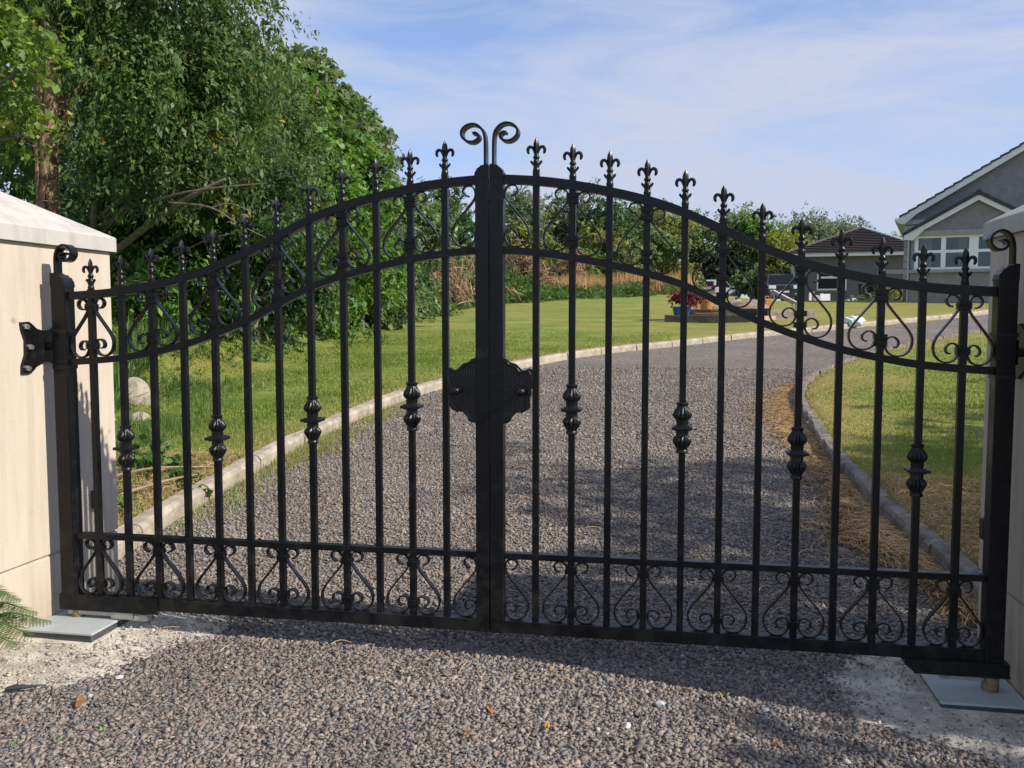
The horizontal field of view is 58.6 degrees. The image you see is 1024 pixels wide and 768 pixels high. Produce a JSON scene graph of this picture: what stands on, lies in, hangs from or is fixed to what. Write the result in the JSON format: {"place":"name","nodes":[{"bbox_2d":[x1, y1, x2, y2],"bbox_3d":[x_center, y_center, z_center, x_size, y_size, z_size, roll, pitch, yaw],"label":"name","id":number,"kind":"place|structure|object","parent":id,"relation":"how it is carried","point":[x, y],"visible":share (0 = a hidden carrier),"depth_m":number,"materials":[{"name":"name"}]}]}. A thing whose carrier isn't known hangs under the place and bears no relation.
{"place":"outdoors","nodes":[
{"label":"outdoors","id":0,"kind":"place"},
{"bbox_2d":[115,415,306,526],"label":"lawn grass","id":1,"kind":"structure","parent":0,"point":[239,430],"depth_m":7.48,"materials":[{"name":"plant"}]},
{"bbox_2d":[0,314,998,767],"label":"gravel drive","id":2,"kind":"structure","parent":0,"point":[778,352],"depth_m":4.44,"materials":[{"name":"gravel"}]},
{"bbox_2d":[0,191,118,647],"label":"gate pillar","id":3,"kind":"structure","parent":2,"relation":"on","point":[32,237],"depth_m":3.75,"materials":[{"name":"beige stone"}]},
{"bbox_2d":[49,123,489,631],"bbox_3d":[-0.988,0.011,3.592,1.832,1.976,0.113,1,4,10],"label":"gate leaf","id":4,"kind":"object","parent":3,"relation":"attached to","point":[466,388],"visible":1,"depth_m":3.60,"materials":[{"name":"black paint"}]},
{"bbox_2d":[0,612,228,694],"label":"stone dust","id":5,"kind":"object","parent":2,"relation":"on","point":[15,664],"visible":0.48,"depth_m":3.54,"materials":[{"name":"gravel"}]},
{"bbox_2d":[5,684,44,691],"bbox_3d":[-1.686,1.047,3.162,0.125,0.021,0.021,-2,4,-20],"label":"charred stick","id":6,"kind":"object","parent":5,"relation":"on","point":[15,687],"visible":1,"depth_m":3.15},
{"bbox_2d":[0,584,51,649],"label":"fern","id":7,"kind":"object","parent":5,"relation":"on","point":[9,617],"visible":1,"depth_m":3.21,"materials":[{"name":"green plant"}]},
{"bbox_2d":[24,609,129,642],"bbox_3d":[-1.785,1.038,3.776,0.300,0.123,0.280,1,4,10],"label":"gate motor box","id":8,"kind":"object","parent":5,"relation":"on","point":[64,625],"visible":0.41,"depth_m":3.70,"materials":[{"name":"metal"}]},
{"bbox_2d":[122,393,440,556],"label":"kerb weeds","id":9,"kind":"object","parent":2,"relation":"on","point":[297,453],"visible":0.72,"depth_m":7.08,"materials":[{"name":"plant"}]},
{"bbox_2d":[485,704,492,713],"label":"fallen leaf","id":10,"kind":"object","parent":2,"relation":"on","point":[488,707],"visible":1,"depth_m":3.02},
{"bbox_2d":[0,612,1023,767],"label":"gravel stones","id":11,"kind":"object","parent":2,"relation":"on","point":[209,739],"visible":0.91,"depth_m":3.06,"materials":[{"name":"gravel"}]},
{"bbox_2d":[75,696,88,707],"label":"fallen leaf","id":12,"kind":"object","parent":11,"relation":"on","point":[80,700],"visible":1,"depth_m":3.04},
{"bbox_2d":[0,611,1023,765],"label":"pale chips","id":13,"kind":"object","parent":2,"relation":"on","point":[997,749],"visible":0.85,"depth_m":3.37,"materials":[{"name":"gravel"}]},
{"bbox_2d":[113,438,977,642],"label":"gravel stones","id":14,"kind":"object","parent":2,"relation":"on","point":[705,459],"visible":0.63,"depth_m":5.28,"materials":[{"name":"gravel"}]},
{"bbox_2d":[116,393,981,723],"bbox_3d":[0.355,0.587,6.972,6.593,0.458,7.574,1,4,10],"label":"straw","id":15,"kind":"object","parent":2,"relation":"on","point":[936,519],"visible":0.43,"depth_m":5.46,"materials":[{"name":"plant"}]},
{"bbox_2d":[115,310,987,559],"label":"kerb","id":16,"kind":"structure","parent":2,"relation":"on","point":[172,510],"depth_m":8.31,"materials":[{"name":"concrete"}]},
{"bbox_2d":[325,365,819,452],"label":"gravel stones","id":17,"kind":"object","parent":2,"relation":"on","point":[709,408],"visible":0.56,"depth_m":9.47,"materials":[{"name":"gravel"}]},
{"bbox_2d":[623,722,630,728],"bbox_3d":[0.371,1.102,2.945,0.026,0.018,0.034,2,5,25],"label":"stone","id":18,"kind":"object","parent":2,"relation":"on","point":[627,725],"visible":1,"depth_m":2.94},
{"bbox_2d":[654,700,664,704],"bbox_3d":[0.503,1.088,3.113,0.037,0.018,0.026,1,4,14],"label":"stone","id":19,"kind":"object","parent":2,"relation":"on","point":[659,702],"visible":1,"depth_m":3.10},
{"bbox_2d":[711,383,977,625],"bbox_3d":[2.353,0.508,7.591,1.327,0.524,7.734,1,4,10],"label":"straw","id":20,"kind":"object","parent":2,"relation":"on","point":[897,543],"visible":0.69,"depth_m":5.39,"materials":[{"name":"plant"}]},
{"bbox_2d":[843,758,850,764],"bbox_3d":[1.000,1.128,2.727,0.020,0.018,0.026,-2,4,-21],"label":"stone","id":21,"kind":"object","parent":2,"relation":"on","point":[846,761],"visible":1,"depth_m":2.72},
{"bbox_2d":[844,315,865,326],"bbox_3d":[7.567,-1.385,20.188,0.483,0.264,0.319,0,4,0],"label":"sack","id":22,"kind":"object","parent":2,"relation":"on","point":[849,320],"visible":0.83,"depth_m":20.08,"materials":[{"name":"white"}]},
{"bbox_2d":[802,329,987,602],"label":"kerb","id":23,"kind":"structure","parent":2,"relation":"on","point":[895,514],"depth_m":5.66,"materials":[{"name":"concrete"}]},
{"bbox_2d":[827,654,1023,767],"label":"stone dust","id":24,"kind":"object","parent":2,"relation":"on","point":[930,698],"visible":0.48,"depth_m":3.06,"materials":[{"name":"gravel"}]},
{"bbox_2d":[920,674,1023,713],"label":"gate motor box","id":25,"kind":"object","parent":24,"relation":"on","point":[965,694],"visible":0.44,"depth_m":3.14,"materials":[{"name":"metal"}]},
{"bbox_2d":[0,0,1023,300],"label":"sky","id":26,"kind":"structure","parent":0,"point":[870,109],"materials":[{"name":"blue"}]},
{"bbox_2d":[111,294,988,566],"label":"lawn","id":27,"kind":"structure","parent":0,"point":[627,314],"depth_m":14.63,"materials":[{"name":"plant"}]},
{"bbox_2d":[0,0,85,166],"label":"oak tree","id":28,"kind":"object","parent":27,"relation":"on","point":[19,32],"visible":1,"depth_m":7.61,"materials":[{"name":"leaf"},{"name":"red brown bark"}]},
{"bbox_2d":[128,377,150,404],"bbox_3d":[-3.926,0.111,9.480,0.261,0.368,0.320,2,4,20],"label":"boulder","id":29,"kind":"object","parent":27,"relation":"on","point":[138,386],"visible":0.43,"depth_m":9.39,"materials":[{"name":"stone"}]},
{"bbox_2d":[129,411,150,420],"bbox_3d":[-3.510,0.354,8.592,0.234,0.182,0.293,-6,14,1],"label":"boulder","id":30,"kind":"object","parent":27,"relation":"on","point":[144,415],"visible":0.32,"depth_m":8.55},
{"bbox_2d":[139,398,150,405],"bbox_3d":[-3.794,0.229,9.500,0.193,0.162,0.240,0,-6,-5],"label":"boulder","id":31,"kind":"object","parent":27,"relation":"on","point":[148,401],"visible":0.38,"depth_m":9.41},
{"bbox_2d":[0,0,319,254],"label":"ivy clad tree","id":32,"kind":"object","parent":27,"relation":"on","point":[147,72],"visible":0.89,"depth_m":10.98,"materials":[{"name":"green plant"}]},
{"bbox_2d":[115,434,213,515],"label":"weeds","id":33,"kind":"object","parent":27,"relation":"on","point":[174,460],"visible":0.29,"depth_m":6.34,"materials":[{"name":"plant"}]},
{"bbox_2d":[117,466,212,477],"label":"fallen twig","id":34,"kind":"object","parent":27,"relation":"on","point":[148,468],"visible":0.6,"depth_m":6.20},
{"bbox_2d":[117,445,244,521],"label":"dry leaf litter","id":35,"kind":"object","parent":27,"relation":"on","point":[143,482],"visible":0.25,"depth_m":5.97,"materials":[{"name":"plant"}]},
{"bbox_2d":[117,472,205,496],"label":"fallen twig","id":36,"kind":"object","parent":35,"relation":"on","point":[150,485],"visible":0.59,"depth_m":5.72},
{"bbox_2d":[106,223,260,339],"bbox_3d":[-4.972,-1.333,12.614,2.513,1.775,2.525,-3,5,-37],"label":"bush","id":37,"kind":"object","parent":27,"relation":"on","point":[138,272],"visible":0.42,"depth_m":12.34,"materials":[{"name":"green plant"}]},
{"bbox_2d":[115,363,264,483],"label":"long grass","id":38,"kind":"structure","parent":27,"relation":"on","point":[192,396],"depth_m":9.01,"materials":[{"name":"plant"}]},
{"bbox_2d":[60,121,334,282],"bbox_3d":[-4.652,-2.193,12.416,4.534,2.920,3.773,1,4,10],"label":"leaning tree","id":39,"kind":"object","parent":27,"relation":"on","point":[96,211],"visible":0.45,"depth_m":12.52,"materials":[{"name":"green plant"}]},
{"bbox_2d":[117,217,305,346],"bbox_3d":[-4.494,-1.539,13.664,2.706,2.114,2.812,-4,6,-42],"label":"bush","id":40,"kind":"object","parent":27,"relation":"on","point":[232,282],"visible":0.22,"depth_m":13.33,"materials":[{"name":"green plant"}]},
{"bbox_2d":[0,9,464,266],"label":"woodland","id":41,"kind":"object","parent":27,"relation":"on","point":[29,195],"visible":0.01,"depth_m":16.65,"materials":[{"name":"green plant"}]},
{"bbox_2d":[114,304,387,412],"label":"bank weeds","id":42,"kind":"object","parent":27,"relation":"on","point":[258,354],"visible":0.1,"depth_m":12.40,"materials":[{"name":"plant"}]},
{"bbox_2d":[155,52,366,343],"bbox_3d":[-3.891,-2.842,14.196,3.303,4.952,3.398,-2,4,-22],"label":"willow tree","id":43,"kind":"object","parent":27,"relation":"on","point":[298,143],"visible":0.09,"depth_m":14.14,"materials":[{"name":"green plant"}]},
{"bbox_2d":[202,241,354,353],"bbox_3d":[-4.232,-1.319,14.716,2.610,2.404,3.009,4,6,43],"label":"bush","id":44,"kind":"object","parent":27,"relation":"on","point":[299,306],"visible":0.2,"depth_m":14.75,"materials":[{"name":"green plant"}]},
{"bbox_2d":[112,297,474,411],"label":"weeds","id":45,"kind":"object","parent":27,"relation":"on","point":[138,364],"visible":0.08,"depth_m":11.05,"materials":[{"name":"plant"}]},
{"bbox_2d":[228,61,402,331],"bbox_3d":[-3.875,-3.492,17.287,3.328,5.533,3.315,-3,5,-38],"label":"sycamore tree","id":46,"kind":"object","parent":27,"relation":"on","point":[355,188],"visible":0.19,"depth_m":17.00,"materials":[{"name":"green plant"}]},
{"bbox_2d":[241,33,402,220],"bbox_3d":[-4.331,-4.558,21.119,3.732,6.754,3.460,1,4,10],"label":"alder tree","id":47,"kind":"object","parent":27,"relation":"on","point":[309,59],"visible":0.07,"depth_m":20.63,"materials":[{"name":"green plant"}]},
{"bbox_2d":[295,253,383,342],"bbox_3d":[-3.783,-1.582,17.210,2.856,2.099,3.459,1,4,10],"label":"bush","id":48,"kind":"object","parent":27,"relation":"on","point":[356,300],"visible":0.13,"depth_m":16.89,"materials":[{"name":"green plant"}]},
{"bbox_2d":[354,126,422,331],"bbox_3d":[-3.012,-3.080,18.925,2.341,4.576,2.348,3,5,38],"label":"elder bush","id":49,"kind":"object","parent":27,"relation":"on","point":[397,284],"visible":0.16,"depth_m":18.75,"materials":[{"name":"green plant"}]},
{"bbox_2d":[346,91,438,250],"bbox_3d":[-4.127,-4.773,25.204,3.578,6.389,2.987,4,6,45],"label":"ash tree","id":50,"kind":"object","parent":27,"relation":"on","point":[401,230],"visible":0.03,"depth_m":24.81,"materials":[{"name":"green plant"}]},
{"bbox_2d":[351,270,450,330],"bbox_3d":[-3.207,-1.949,19.822,2.492,2.161,4.538,4,6,41],"label":"bush","id":51,"kind":"object","parent":27,"relation":"on","point":[393,321],"visible":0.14,"depth_m":20.18,"materials":[{"name":"green plant"}]},
{"bbox_2d":[392,233,453,319],"bbox_3d":[-3.034,-2.783,24.447,2.941,2.608,3.584,0,4,-4],"label":"bush","id":52,"kind":"object","parent":27,"relation":"on","point":[423,277],"visible":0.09,"depth_m":23.96,"materials":[{"name":"green plant"}]},
{"bbox_2d":[398,190,465,270],"bbox_3d":[-3.448,-4.713,32.163,3.195,4.416,3.422,-3,5,-38],"label":"round tree","id":53,"kind":"object","parent":27,"relation":"on","point":[430,211],"visible":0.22,"depth_m":31.46,"materials":[{"name":"green plant"}]},
{"bbox_2d":[401,281,463,322],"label":"bush","id":54,"kind":"object","parent":27,"relation":"on","point":[435,300],"visible":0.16,"depth_m":24.93,"materials":[{"name":"green plant"}]},
{"bbox_2d":[416,176,474,260],"bbox_3d":[-2.547,-5.603,35.907,3.891,5.125,2.967,1,4,10],"label":"tree","id":55,"kind":"object","parent":27,"relation":"on","point":[465,220],"visible":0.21,"depth_m":35.73,"materials":[{"name":"green plant"}]},
{"bbox_2d":[428,280,472,307],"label":"bush","id":56,"kind":"object","parent":27,"relation":"on","point":[453,300],"visible":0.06,"depth_m":27.86,"materials":[{"name":"green plant"}]},
{"bbox_2d":[440,243,474,304],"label":"bush","id":57,"kind":"object","parent":27,"relation":"on","point":[461,260],"visible":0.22,"depth_m":29.98,"materials":[{"name":"green plant"}]},
{"bbox_2d":[425,242,525,309],"bbox_3d":[-2.185,-3.003,27.732,4.022,2.914,3.737,-3,5,-38],"label":"dead bracken","id":58,"kind":"object","parent":27,"relation":"on","point":[453,274],"visible":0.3,"depth_m":27.77,"materials":[{"name":"plant"}]},
{"bbox_2d":[505,268,554,298],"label":"bush","id":59,"kind":"object","parent":27,"relation":"on","point":[521,282],"visible":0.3,"depth_m":35.16,"materials":[{"name":"green plant"}]},
{"bbox_2d":[505,185,555,283],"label":"tree","id":60,"kind":"object","parent":27,"relation":"on","point":[520,202],"visible":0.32,"depth_m":63.29,"materials":[{"name":"green plant"}]},
{"bbox_2d":[505,234,559,288],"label":"dead bracken","id":61,"kind":"object","parent":27,"relation":"on","point":[522,264],"visible":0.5,"depth_m":37.56,"materials":[{"name":"plant"}]},
{"bbox_2d":[505,216,562,267],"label":"bush","id":62,"kind":"object","parent":27,"relation":"on","point":[519,227],"visible":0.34,"depth_m":47.36,"materials":[{"name":"green plant"}]},
{"bbox_2d":[521,198,568,276],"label":"tree","id":63,"kind":"object","parent":27,"relation":"on","point":[548,215],"visible":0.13,"depth_m":64.99,"materials":[{"name":"green plant"}]},
{"bbox_2d":[548,246,593,281],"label":"dead bracken","id":64,"kind":"object","parent":27,"relation":"on","point":[579,267],"visible":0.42,"depth_m":43.79,"materials":[{"name":"plant"}]},
{"bbox_2d":[541,177,601,267],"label":"tree","id":65,"kind":"object","parent":27,"relation":"on","point":[558,203],"visible":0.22,"depth_m":64.34,"materials":[{"name":"green plant"}]},
{"bbox_2d":[542,247,614,281],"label":"bush","id":66,"kind":"object","parent":27,"relation":"on","point":[601,271],"visible":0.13,"depth_m":45.38,"materials":[{"name":"green plant"}]},
{"bbox_2d":[505,279,680,303],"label":"weeds","id":67,"kind":"object","parent":27,"relation":"on","point":[627,289],"visible":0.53,"depth_m":36.27,"materials":[{"name":"plant"}]},
{"bbox_2d":[564,194,639,278],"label":"tree","id":68,"kind":"object","parent":27,"relation":"on","point":[620,215],"visible":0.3,"depth_m":63.13,"materials":[{"name":"green plant"}]},
{"bbox_2d":[577,216,642,275],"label":"bush","id":69,"kind":"object","parent":27,"relation":"on","point":[591,234],"visible":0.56,"depth_m":51.26,"materials":[{"name":"green plant"}]},
{"bbox_2d":[544,266,699,293],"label":"tall grass","id":70,"kind":"structure","parent":27,"relation":"on","point":[586,281],"depth_m":40.79,"materials":[{"name":"beige plant"}]},
{"bbox_2d":[613,202,643,241],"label":"tree","id":71,"kind":"object","parent":27,"relation":"on","point":[637,209],"visible":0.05,"depth_m":67.17,"materials":[{"name":"green plant"}]},
{"bbox_2d":[615,220,688,270],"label":"bush","id":72,"kind":"object","parent":27,"relation":"on","point":[659,245],"visible":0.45,"depth_m":53.54,"materials":[{"name":"green plant"}]},
{"bbox_2d":[629,198,701,271],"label":"tree","id":73,"kind":"object","parent":27,"relation":"on","point":[671,222],"visible":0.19,"depth_m":65.23,"materials":[{"name":"green plant"}]},
{"bbox_2d":[655,256,707,289],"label":"bush","id":74,"kind":"object","parent":27,"relation":"on","point":[677,268],"visible":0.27,"depth_m":54.49,"materials":[{"name":"green plant"}]},
{"bbox_2d":[672,306,690,314],"bbox_3d":[4.122,-1.715,22.186,0.464,0.335,0.464,1,4,10],"label":"flower pot","id":75,"kind":"object","parent":27,"relation":"on","point":[676,310],"visible":0.49,"depth_m":22.03,"materials":[{"name":"ceramic"}]},
{"bbox_2d":[666,288,705,310],"bbox_3d":[4.257,-2.000,22.159,1.042,0.766,0.677,1,4,10],"label":"japanese maple","id":76,"kind":"object","parent":75,"relation":"in","point":[693,299],"visible":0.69,"depth_m":22.01,"materials":[{"name":"red plant"}]},
{"bbox_2d":[669,208,719,279],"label":"tree","id":77,"kind":"object","parent":27,"relation":"on","point":[699,231],"visible":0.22,"depth_m":69.04,"materials":[{"name":"green plant"}]},
{"bbox_2d":[690,309,717,314],"bbox_3d":[4.814,-1.756,22.888,0.930,0.245,0.131,1,4,12],"label":"timber sleeper","id":78,"kind":"object","parent":27,"relation":"on","point":[692,311],"visible":0.27,"depth_m":22.84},
{"bbox_2d":[664,315,748,322],"bbox_3d":[4.558,-1.522,21.387,1.938,0.191,0.212,1,4,12],"label":"timber sleeper","id":79,"kind":"object","parent":27,"relation":"on","point":[707,318],"visible":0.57,"depth_m":21.30,"materials":[{"name":"wood"}]},
{"bbox_2d":[700,301,713,308],"bbox_3d":[5.214,-2.035,24.388,0.380,0.360,0.380,1,4,10],"label":"flower pot","id":80,"kind":"object","parent":27,"relation":"on","point":[706,304],"visible":0.48,"depth_m":24.23,"materials":[{"name":"ceramic"}]},
{"bbox_2d":[697,280,738,296],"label":"parked car","id":81,"kind":"object","parent":27,"relation":"on","point":[731,292],"visible":0.27,"depth_m":56.63,"materials":[{"name":"silver metal"}]},
{"bbox_2d":[688,244,766,281],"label":"bush","id":82,"kind":"object","parent":27,"relation":"on","point":[710,263],"visible":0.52,"depth_m":61.45,"materials":[{"name":"green plant"}]},
{"bbox_2d":[698,200,767,296],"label":"tree","id":83,"kind":"object","parent":27,"relation":"on","point":[733,224],"visible":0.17,"depth_m":69.19,"materials":[{"name":"green plant"}]},
{"bbox_2d":[730,298,740,303],"bbox_3d":[6.013,-2.051,24.499,0.559,0.527,0.423,1,4,10],"label":"boulder","id":84,"kind":"object","parent":27,"relation":"on","point":[733,300],"visible":0.11,"depth_m":24.41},
{"bbox_2d":[726,300,768,314],"bbox_3d":[6.034,-1.902,23.290,1.268,0.492,1.119,1,4,10],"label":"soil heap","id":85,"kind":"object","parent":27,"relation":"on","point":[752,304],"visible":0.18,"depth_m":23.00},
{"bbox_2d":[740,308,771,315],"bbox_3d":[5.992,-1.735,22.589,0.833,0.276,0.131,2,5,29],"label":"timber sleeper","id":86,"kind":"object","parent":27,"relation":"on","point":[753,311],"visible":0.28,"depth_m":22.54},
{"bbox_2d":[728,207,791,299],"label":"tree","id":87,"kind":"object","parent":27,"relation":"on","point":[753,230],"visible":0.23,"depth_m":68.17,"materials":[{"name":"green plant"}]},
{"bbox_2d":[729,262,790,299],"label":"bush","id":88,"kind":"object","parent":27,"relation":"on","point":[741,283],"visible":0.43,"depth_m":58.75,"materials":[{"name":"green plant"}]},
{"bbox_2d":[749,316,775,321],"bbox_3d":[5.906,-1.534,21.639,1.013,0.165,0.212,-4,6,-44],"label":"timber sleeper","id":89,"kind":"object","parent":27,"relation":"on","point":[768,318],"visible":0.17,"depth_m":21.68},
{"bbox_2d":[765,296,772,309],"bbox_3d":[6.731,-2.064,23.986,0.220,0.495,0.160,0,4,0],"label":"flower pot","id":90,"kind":"object","parent":27,"relation":"on","point":[768,301],"visible":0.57,"depth_m":23.90,"materials":[{"name":"ceramic"}]},
{"bbox_2d":[746,222,811,300],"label":"tree","id":91,"kind":"object","parent":27,"relation":"on","point":[779,240],"visible":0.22,"depth_m":66.27,"materials":[{"name":"green plant"}]},
{"bbox_2d":[765,273,796,300],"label":"parked car","id":92,"kind":"object","parent":27,"relation":"on","point":[779,282],"visible":0.53,"depth_m":54.25,"materials":[{"name":"grey paint"}]},
{"bbox_2d":[770,290,796,309],"bbox_3d":[7.185,-2.162,24.183,0.661,0.676,0.378,0,4,1],"label":"ladder","id":93,"kind":"object","parent":27,"relation":"on","point":[784,297],"visible":0.79,"depth_m":24.01,"materials":[{"name":"metal"}]},
{"bbox_2d":[767,310,814,318],"bbox_3d":[6.860,-1.702,22.442,1.226,0.246,0.150,-1,4,-14],"label":"timber sleeper","id":94,"kind":"object","parent":27,"relation":"on","point":[789,314],"visible":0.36,"depth_m":22.34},
{"bbox_2d":[780,201,841,243],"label":"tree","id":95,"kind":"object","parent":27,"relation":"on","point":[817,234],"visible":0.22,"depth_m":73.33,"materials":[{"name":"green plant"}]},
{"bbox_2d":[820,293,829,300],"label":"panel","id":96,"kind":"object","parent":27,"relation":"on","point":[825,297],"visible":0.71,"depth_m":51.95,"materials":[{"name":"white"}]},
{"bbox_2d":[819,215,849,237],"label":"tree","id":97,"kind":"object","parent":27,"relation":"on","point":[831,224],"visible":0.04,"depth_m":77.48,"materials":[{"name":"green plant"}]},
{"bbox_2d":[786,226,903,300],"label":"garage","id":98,"kind":"structure","parent":27,"relation":"on","point":[860,257],"depth_m":55.12,"materials":[{"name":"tile"}]},
{"bbox_2d":[817,273,846,289],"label":"window","id":99,"kind":"structure","parent":98,"relation":"in","point":[827,282],"depth_m":55.24,"materials":[{"name":"white plastic"}]},
{"bbox_2d":[829,213,875,235],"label":"tree","id":100,"kind":"object","parent":27,"relation":"on","point":[844,226],"visible":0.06,"depth_m":75.52,"materials":[{"name":"green plant"}]},
{"bbox_2d":[858,284,870,299],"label":"wheelie bin","id":101,"kind":"object","parent":27,"relation":"on","point":[868,288],"visible":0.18,"depth_m":52.65,"materials":[{"name":"grey plastic"}]},
{"bbox_2d":[849,289,889,300],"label":"bush","id":102,"kind":"object","parent":27,"relation":"on","point":[859,296],"visible":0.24,"depth_m":50.98,"materials":[{"name":"green plant"}]},
{"bbox_2d":[867,287,902,299],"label":"bush","id":103,"kind":"object","parent":27,"relation":"on","point":[895,292],"visible":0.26,"depth_m":49.88,"materials":[{"name":"green plant"}]},
{"bbox_2d":[806,336,986,441],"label":"lawn grass","id":104,"kind":"structure","parent":27,"relation":"on","point":[907,404],"depth_m":9.60,"materials":[{"name":"plant"}]},
{"bbox_2d":[841,435,982,564],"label":"lawn grass","id":105,"kind":"structure","parent":27,"relation":"on","point":[885,442],"depth_m":6.58,"materials":[{"name":"plant"}]},
{"bbox_2d":[894,142,1023,302],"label":"bungalow","id":106,"kind":"object","parent":27,"relation":"on","point":[945,226],"visible":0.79,"depth_m":29.48,"materials":[{"name":"paint"}]},
{"bbox_2d":[914,234,990,269],"bbox_3d":[14.835,-4.228,29.149,3.640,1.098,0.078,2,5,25],"label":"window","id":107,"kind":"structure","parent":106,"relation":"in","point":[973,249],"depth_m":29.40,"materials":[{"name":"white plastic"}]},
{"bbox_2d":[977,205,1023,698],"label":"gate pillar","id":108,"kind":"structure","parent":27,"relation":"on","point":[1012,221],"depth_m":3.23,"materials":[{"name":"beige stone"}]},
{"bbox_2d":[489,121,1020,692],"bbox_3d":[0.821,0.058,3.268,1.836,2.024,0.113,1,4,10],"label":"gate leaf","id":109,"kind":"object","parent":108,"relation":"attached to","point":[983,661],"visible":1,"depth_m":3.27,"materials":[{"name":"black paint"}]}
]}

